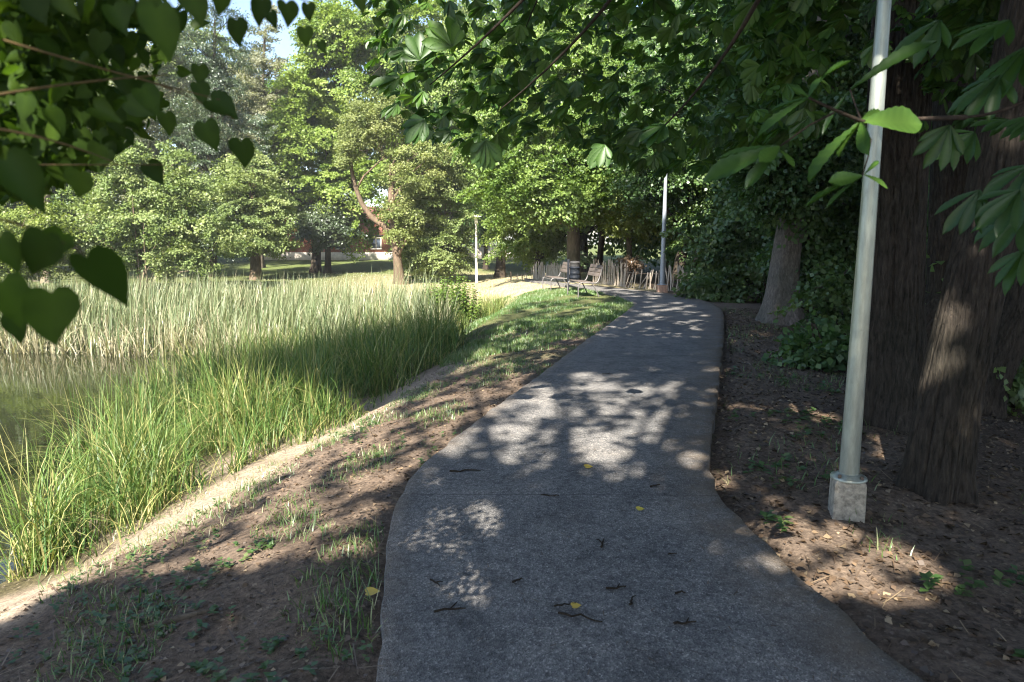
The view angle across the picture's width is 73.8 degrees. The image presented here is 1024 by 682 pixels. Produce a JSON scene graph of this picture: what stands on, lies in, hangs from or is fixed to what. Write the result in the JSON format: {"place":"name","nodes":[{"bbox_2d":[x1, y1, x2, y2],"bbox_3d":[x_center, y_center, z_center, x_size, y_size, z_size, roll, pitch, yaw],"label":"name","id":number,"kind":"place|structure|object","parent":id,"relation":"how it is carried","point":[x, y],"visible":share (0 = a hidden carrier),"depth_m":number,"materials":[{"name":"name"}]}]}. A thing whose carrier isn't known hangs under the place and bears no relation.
{"place":"outdoors","nodes":[
{"label":"outdoors","id":0,"kind":"place"},
{"bbox_2d":[0,339,240,583],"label":"water","id":1,"kind":"structure","parent":0,"point":[39,375],"depth_m":12.86,"materials":[{"name":"green liquid"}]},
{"bbox_2d":[0,262,466,358],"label":"cattail reeds","id":2,"kind":"object","parent":1,"relation":"in","point":[98,320],"visible":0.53,"depth_m":19.47,"materials":[{"name":"plant"}]},
{"bbox_2d":[125,291,509,385],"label":"marsh grass","id":3,"kind":"structure","parent":0,"point":[487,308],"depth_m":21.55,"materials":[{"name":"green plant"}]},
{"bbox_2d":[66,0,679,244],"label":"sky","id":4,"kind":"structure","parent":0,"point":[282,50],"materials":[{"name":"white"}]},
{"bbox_2d":[0,244,1023,681],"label":"ground","id":5,"kind":"structure","parent":0,"point":[346,670],"depth_m":4.27,"materials":[{"name":"soil"}]},
{"bbox_2d":[0,196,93,285],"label":"willow tree","id":6,"kind":"object","parent":5,"relation":"on","point":[40,220],"visible":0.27,"depth_m":28.96,"materials":[{"name":"green plant"}]},
{"bbox_2d":[2,61,99,227],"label":"distant tree","id":7,"kind":"object","parent":5,"relation":"on","point":[15,204],"visible":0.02,"depth_m":45.07,"materials":[{"name":"green plant"}]},
{"bbox_2d":[30,34,149,282],"bbox_3d":[-23.382,-10.076,35.115,9.192,14.275,6.256,0,8,0],"label":"birch tree","id":8,"kind":"object","parent":5,"relation":"on","point":[107,169],"visible":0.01,"depth_m":35.68,"materials":[{"name":"green plant"}]},
{"bbox_2d":[50,3,172,254],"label":"distant tree","id":9,"kind":"object","parent":5,"relation":"on","point":[74,215],"visible":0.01,"depth_m":58.11,"materials":[{"name":"green plant"}]},
{"bbox_2d":[87,1,203,269],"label":"poplar tree","id":10,"kind":"object","parent":5,"relation":"on","point":[182,82],"visible":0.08,"depth_m":48.44,"materials":[{"name":"green plant"}]},
{"bbox_2d":[52,139,245,303],"bbox_3d":[-16.270,-5.517,30.402,8.614,7.999,4.497,0,8,0],"label":"willow tree","id":11,"kind":"object","parent":5,"relation":"on","point":[158,218],"visible":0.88,"depth_m":29.74,"materials":[{"name":"green plant"}]},
{"bbox_2d":[142,607,218,629],"bbox_3d":[-1.597,1.338,3.288,0.348,0.086,0.045,-2,9,-10],"label":"surface root","id":12,"kind":"object","parent":5,"relation":"on","point":[176,618],"visible":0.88,"depth_m":3.27,"materials":[{"name":"brown plant"}]},
{"bbox_2d":[0,0,366,345],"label":"linden tree","id":13,"kind":"object","parent":5,"relation":"on","point":[49,87],"visible":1,"depth_m":1.07,"materials":[{"name":"green plant"}]},
{"bbox_2d":[94,14,272,259],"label":"distant tree","id":14,"kind":"object","parent":5,"relation":"on","point":[169,78],"visible":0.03,"depth_m":53.43,"materials":[{"name":"green plant"}]},
{"bbox_2d":[142,1,285,276],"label":"larch tree","id":15,"kind":"object","parent":5,"relation":"on","point":[218,77],"visible":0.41,"depth_m":39.79,"materials":[{"name":"green plant"}]},
{"bbox_2d":[189,3,294,267],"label":"poplar tree","id":16,"kind":"object","parent":5,"relation":"on","point":[259,95],"visible":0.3,"depth_m":49.11,"materials":[{"name":"green plant"}]},
{"bbox_2d":[0,280,492,586],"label":"sedge grass","id":17,"kind":"structure","parent":5,"relation":"on","point":[219,400],"depth_m":8.78,"materials":[{"name":"green plant"}]},
{"bbox_2d":[198,147,303,279],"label":"lime tree","id":18,"kind":"object","parent":5,"relation":"on","point":[262,202],"visible":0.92,"depth_m":37.50,"materials":[{"name":"green plant"}]},
{"bbox_2d":[245,78,343,201],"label":"distant tree","id":19,"kind":"object","parent":5,"relation":"on","point":[299,190],"visible":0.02,"depth_m":65.00,"materials":[{"name":"green plant"}]},
{"bbox_2d":[264,206,392,259],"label":"brick building","id":20,"kind":"structure","parent":5,"relation":"on","point":[377,250],"depth_m":62.43,"materials":[{"name":"brick"}]},
{"bbox_2d":[371,237,381,249],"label":"window","id":21,"kind":"structure","parent":20,"relation":"in","point":[377,244],"depth_m":62.34,"materials":[{"name":"white glass"}]},
{"bbox_2d":[289,178,370,273],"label":"lime tree","id":22,"kind":"object","parent":5,"relation":"on","point":[325,231],"visible":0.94,"depth_m":44.02,"materials":[{"name":"green plant"}]},
{"bbox_2d":[253,0,464,272],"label":"maple tree","id":23,"kind":"object","parent":5,"relation":"on","point":[315,96],"visible":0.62,"depth_m":43.74,"materials":[{"name":"green plant"}]},
{"bbox_2d":[327,89,457,284],"bbox_3d":[-5.843,-7.737,34.329,6.349,9.981,4.538,0,8,0],"label":"leaning tree","id":24,"kind":"object","parent":5,"relation":"on","point":[370,126],"visible":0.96,"depth_m":33.58,"materials":[{"name":"green plant"}]},
{"bbox_2d":[360,21,469,217],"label":"distant tree","id":25,"kind":"object","parent":5,"relation":"on","point":[385,186],"depth_m":68.80,"materials":[{"name":"green plant"}]},
{"bbox_2d":[356,0,494,219],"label":"poplar tree","id":26,"kind":"object","parent":5,"relation":"on","point":[409,69],"visible":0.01,"depth_m":54.35,"materials":[{"name":"green plant"}]},
{"bbox_2d":[385,146,483,282],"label":"hazel tree","id":27,"kind":"object","parent":5,"relation":"on","point":[442,247],"visible":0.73,"depth_m":35.43,"materials":[{"name":"green plant"}]},
{"bbox_2d":[424,270,481,324],"bbox_3d":[-1.770,-1.264,20.498,1.804,1.732,1.528,0,8,0],"label":"nettle bush","id":28,"kind":"object","parent":5,"relation":"on","point":[462,296],"visible":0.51,"depth_m":20.34,"materials":[{"name":"green plant"}]},
{"bbox_2d":[419,23,528,277],"bbox_3d":[-1.640,-10.846,39.063,7.466,14.693,8.136,0,8,0],"label":"hornbeam tree","id":29,"kind":"object","parent":5,"relation":"on","point":[441,92],"visible":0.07,"depth_m":38.13,"materials":[{"name":"green plant"}]},
{"bbox_2d":[472,215,480,282],"bbox_3d":[-1.894,-4.867,36.177,0.610,3.560,0.610,0,8,0],"label":"street lamp","id":30,"kind":"object","parent":5,"relation":"on","point":[476,259],"visible":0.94,"depth_m":36.15,"materials":[{"name":"grey metal"}]},
{"bbox_2d":[452,197,508,269],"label":"lime tree","id":31,"kind":"object","parent":5,"relation":"on","point":[481,230],"visible":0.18,"depth_m":48.34,"materials":[{"name":"green plant"}]},
{"bbox_2d":[465,245,513,258],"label":"garden wall","id":32,"kind":"structure","parent":5,"relation":"on","point":[481,254],"depth_m":65.31,"materials":[{"name":"concrete"}]},
{"bbox_2d":[455,0,566,265],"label":"forest tree","id":33,"kind":"object","parent":5,"relation":"on","point":[495,3],"visible":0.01,"depth_m":49.10,"materials":[{"name":"green plant"}]},
{"bbox_2d":[0,360,1023,681],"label":"ground weeds","id":34,"kind":"object","parent":5,"relation":"on","point":[218,676],"visible":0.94,"depth_m":3.46,"materials":[{"name":"green plant"}]},
{"bbox_2d":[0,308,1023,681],"bbox_3d":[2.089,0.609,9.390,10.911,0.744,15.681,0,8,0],"label":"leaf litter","id":35,"kind":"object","parent":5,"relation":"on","point":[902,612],"visible":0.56,"depth_m":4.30,"materials":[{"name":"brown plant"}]},
{"bbox_2d":[508,268,532,280],"bbox_3d":[0.414,-2.933,31.924,0.179,1.157,2.296,-5,10,-28],"label":"paling fence","id":36,"kind":"object","parent":5,"relation":"on","point":[521,275],"visible":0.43,"depth_m":31.90,"materials":[{"name":"beige wood"}]},
{"bbox_2d":[477,196,588,276],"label":"hornbeam tree","id":37,"kind":"object","parent":5,"relation":"on","point":[548,244],"visible":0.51,"depth_m":32.05,"materials":[{"name":"green plant"}]},
{"bbox_2d":[433,3,641,281],"bbox_3d":[1.408,-7.694,27.051,9.341,10.813,8.331,0,8,0],"label":"hornbeam tree","id":38,"kind":"object","parent":5,"relation":"on","point":[556,183],"visible":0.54,"depth_m":24.93,"materials":[{"name":"green plant"}]},
{"bbox_2d":[533,261,566,281],"bbox_3d":[1.666,-2.928,29.140,0.182,1.028,2.930,-5,10,-30],"label":"paling fence","id":39,"kind":"object","parent":5,"relation":"on","point":[550,270],"visible":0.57,"depth_m":29.20,"materials":[{"name":"grey wood"}]},
{"bbox_2d":[542,262,569,289],"bbox_3d":[1.567,-2.234,23.622,0.779,0.980,1.280,-1,9,-10],"label":"park bench","id":40,"kind":"object","parent":5,"relation":"on","point":[564,264],"visible":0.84,"depth_m":23.65,"materials":[{"name":"metal"}]},
{"bbox_2d":[491,0,653,272],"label":"forest tree","id":41,"kind":"object","parent":5,"relation":"on","point":[586,261],"visible":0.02,"depth_m":37.92,"materials":[{"name":"green plant"}]},
{"bbox_2d":[567,259,579,290],"bbox_3d":[2.061,-2.124,22.537,0.385,1.160,0.363,6,10,33],"label":"litter bin","id":42,"kind":"object","parent":5,"relation":"on","point":[574,267],"visible":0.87,"depth_m":22.39,"materials":[{"name":"grey metal"}]},
{"bbox_2d":[567,264,602,297],"bbox_3d":[2.223,-1.845,20.849,0.779,0.980,1.280,-1,9,-10],"label":"park bench","id":43,"kind":"object","parent":5,"relation":"on","point":[593,269],"visible":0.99,"depth_m":20.64,"materials":[{"name":"metal"}]},
{"bbox_2d":[546,65,669,279],"bbox_3d":[4.793,-7.233,29.423,7.296,9.248,6.829,0,8,0],"label":"hornbeam tree","id":44,"kind":"object","parent":5,"relation":"on","point":[600,252],"depth_m":29.62,"materials":[{"name":"green plant"}]},
{"bbox_2d":[593,259,627,286],"bbox_3d":[3.705,-2.572,25.934,0.257,1.092,2.236,-4,9,-26],"label":"paling fence","id":45,"kind":"object","parent":5,"relation":"on","point":[611,269],"visible":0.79,"depth_m":25.79,"materials":[{"name":"grey wood"}]},
{"bbox_2d":[614,254,646,284],"bbox_3d":[4.467,-2.671,25.748,1.233,1.194,0.907,1,9,9],"label":"withered shrub","id":46,"kind":"object","parent":5,"relation":"on","point":[634,263],"visible":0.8,"depth_m":25.75,"materials":[{"name":"brown plant"}]},
{"bbox_2d":[591,73,678,281],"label":"hornbeam tree","id":47,"kind":"object","parent":5,"relation":"on","point":[630,228],"visible":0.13,"depth_m":26.58,"materials":[{"name":"green plant"}]},
{"bbox_2d":[589,0,693,272],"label":"forest tree","id":48,"kind":"object","parent":5,"relation":"on","point":[623,249],"depth_m":47.42,"materials":[{"name":"green plant"}]},
{"bbox_2d":[625,267,659,288],"bbox_3d":[4.652,-2.149,23.922,0.374,0.836,1.730,-7,11,-39],"label":"paling fence","id":49,"kind":"object","parent":5,"relation":"on","point":[646,278],"visible":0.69,"depth_m":23.93,"materials":[{"name":"grey wood"}]},
{"bbox_2d":[656,175,667,292],"bbox_3d":[4.902,-3.706,21.995,0.610,4.780,0.610,0,8,0],"label":"street lamp","id":50,"kind":"object","parent":5,"relation":"on","point":[662,286],"visible":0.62,"depth_m":22.05,"materials":[{"name":"metal"}]},
{"bbox_2d":[616,0,718,264],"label":"forest tree","id":51,"kind":"object","parent":5,"relation":"on","point":[639,39],"visible":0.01,"depth_m":32.37,"materials":[{"name":"green plant"}]},
{"bbox_2d":[596,2,749,287],"bbox_3d":[6.472,-6.686,24.080,6.736,9.835,6.985,8,11,43],"label":"hornbeam tree","id":52,"kind":"object","parent":5,"relation":"on","point":[638,190],"visible":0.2,"depth_m":23.03,"materials":[{"name":"green plant"}]},
{"bbox_2d":[665,265,692,290],"bbox_3d":[5.647,-2.014,22.661,0.338,0.996,1.299,-5,10,-32],"label":"paling fence","id":53,"kind":"object","parent":5,"relation":"on","point":[670,283],"visible":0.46,"depth_m":22.95,"materials":[{"name":"grey wood"}]},
{"bbox_2d":[360,0,1023,295],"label":"chestnut tree","id":54,"kind":"object","parent":5,"relation":"on","point":[954,38],"visible":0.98,"depth_m":5.42,"materials":[{"name":"green plant"}]},
{"bbox_2d":[631,0,763,291],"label":"forest tree","id":55,"kind":"object","parent":5,"relation":"on","point":[671,259],"depth_m":27.60,"materials":[{"name":"green plant"}]},
{"bbox_2d":[654,177,763,285],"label":"hornbeam tree","id":56,"kind":"object","parent":5,"relation":"on","point":[702,206],"visible":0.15,"depth_m":22.91,"materials":[{"name":"green plant"}]},
{"bbox_2d":[659,199,774,302],"bbox_3d":[6.322,-2.606,20.305,2.995,3.318,3.312,-4,9,-26],"label":"understory bush","id":57,"kind":"object","parent":5,"relation":"on","point":[721,233],"visible":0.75,"depth_m":19.84,"materials":[{"name":"green plant"}]},
{"bbox_2d":[671,262,763,302],"bbox_3d":[5.772,-1.476,19.378,2.510,1.480,1.897,0,8,0],"label":"understory bush","id":58,"kind":"object","parent":5,"relation":"on","point":[721,285],"visible":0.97,"depth_m":19.08,"materials":[{"name":"green plant"}]},
{"bbox_2d":[713,175,766,288],"bbox_3d":[7.676,-3.269,20.463,3.639,4.338,2.881,0,8,0],"label":"understory bush","id":59,"kind":"object","parent":5,"relation":"on","point":[739,225],"visible":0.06,"depth_m":19.75,"materials":[{"name":"green plant"}]},
{"bbox_2d":[669,0,871,326],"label":"elm tree","id":60,"kind":"object","parent":5,"relation":"on","point":[783,193],"visible":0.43,"depth_m":13.72,"materials":[{"name":"green plant"}]},
{"bbox_2d":[761,310,849,371],"bbox_3d":[4.407,0.189,9.742,1.565,1.180,1.388,0,8,0],"label":"understory bush","id":61,"kind":"object","parent":5,"relation":"on","point":[825,346],"visible":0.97,"depth_m":9.53,"materials":[{"name":"green plant"}]},
{"bbox_2d":[768,254,855,339],"bbox_3d":[5.810,-0.672,12.213,1.892,1.751,1.839,-5,10,-31],"label":"understory bush","id":62,"kind":"object","parent":5,"relation":"on","point":[835,304],"visible":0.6,"depth_m":12.13,"materials":[{"name":"green plant"}]},
{"bbox_2d":[799,183,861,318],"bbox_3d":[7.464,-2.030,15.433,2.898,3.380,3.069,0,8,0],"label":"understory bush","id":63,"kind":"object","parent":5,"relation":"on","point":[832,236],"visible":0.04,"depth_m":14.58,"materials":[{"name":"green plant"}]},
{"bbox_2d":[828,0,891,522],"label":"street lamp","id":64,"kind":"object","parent":5,"relation":"on","point":[847,490],"visible":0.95,"depth_m":4.17,"materials":[{"name":"metal"}]},
{"bbox_2d":[863,0,936,435],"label":"cedar tree","id":65,"kind":"object","parent":5,"relation":"on","point":[897,345],"visible":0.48,"depth_m":6.23,"materials":[{"name":"brown plant"}]},
{"bbox_2d":[845,9,975,378],"bbox_3d":[5.125,-4.458,8.650,5.804,10.556,6.351,0,8,0],"label":"cedar tree","id":66,"kind":"object","parent":5,"relation":"on","point":[947,183],"visible":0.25,"depth_m":8.19,"materials":[{"name":"brown plant"}]},
{"bbox_2d":[926,243,944,292],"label":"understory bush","id":67,"kind":"object","parent":5,"relation":"on","point":[932,264],"visible":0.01,"depth_m":8.23,"materials":[{"name":"green plant"}]},
{"bbox_2d":[895,0,1023,505],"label":"cedar tree","id":68,"kind":"object","parent":5,"relation":"on","point":[939,462],"visible":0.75,"depth_m":4.57,"materials":[{"name":"brown plant"}]},
{"bbox_2d":[927,45,992,231],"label":"forest tree","id":69,"kind":"object","parent":5,"relation":"on","point":[979,72],"visible":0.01,"depth_m":13.62,"materials":[{"name":"green plant"}]},
{"bbox_2d":[982,246,1023,418],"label":"cedar tree","id":70,"kind":"object","parent":5,"relation":"on","point":[1008,353],"visible":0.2,"depth_m":7.57,"materials":[{"name":"brown plant"}]},
{"bbox_2d":[993,357,1023,417],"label":"understory bush","id":71,"kind":"object","parent":5,"relation":"on","point":[1016,396],"visible":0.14,"depth_m":7.62,"materials":[{"name":"green plant"}]},
{"bbox_2d":[29,271,1023,681],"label":"short grass","id":72,"kind":"structure","parent":0,"point":[469,353],"depth_m":6.73,"materials":[{"name":"green plant"}]},
{"bbox_2d":[365,587,379,595],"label":"fallen leaf","id":73,"kind":"object","parent":72,"relation":"on","point":[372,591],"visible":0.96,"depth_m":3.21,"materials":[{"name":"yellow plant"}]},
{"bbox_2d":[376,278,924,681],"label":"path","id":74,"kind":"structure","parent":0,"point":[460,515],"depth_m":3.62,"materials":[{"name":"grey asphalt"}]},
{"bbox_2d":[434,602,465,612],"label":"twig","id":75,"kind":"object","parent":74,"relation":"on","point":[442,609],"visible":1,"depth_m":3.02,"materials":[{"name":"brown wood"}]},
{"bbox_2d":[449,469,480,471],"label":"twig","id":76,"kind":"object","parent":74,"relation":"on","point":[463,470],"visible":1,"depth_m":4.84,"materials":[{"name":"brown wood"}]},
{"bbox_2d":[554,602,575,606],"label":"twig","id":77,"kind":"object","parent":74,"relation":"on","point":[562,604],"visible":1,"depth_m":3.06,"materials":[{"name":"brown wood"}]},
{"bbox_2d":[571,602,580,607],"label":"fallen leaf","id":78,"kind":"object","parent":74,"relation":"on","point":[575,605],"visible":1,"depth_m":3.06,"materials":[{"name":"yellow plant"}]},
{"bbox_2d":[558,611,602,621],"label":"twig","id":79,"kind":"object","parent":74,"relation":"on","point":[569,615],"visible":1,"depth_m":2.96,"materials":[{"name":"brown wood"}]},
{"bbox_2d":[606,583,625,588],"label":"twig","id":80,"kind":"object","parent":74,"relation":"on","point":[618,586],"visible":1,"depth_m":3.21,"materials":[{"name":"brown wood"}]},
{"bbox_2d":[673,617,695,624],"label":"twig","id":81,"kind":"object","parent":74,"relation":"on","point":[679,622],"visible":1,"depth_m":2.92,"materials":[{"name":"brown wood"}]},
{"bbox_2d":[844,83,928,288],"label":"forest tree","id":82,"kind":"object","parent":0,"point":[859,172],"visible":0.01,"depth_m":20.11,"materials":[{"name":"green plant"}]}
]}

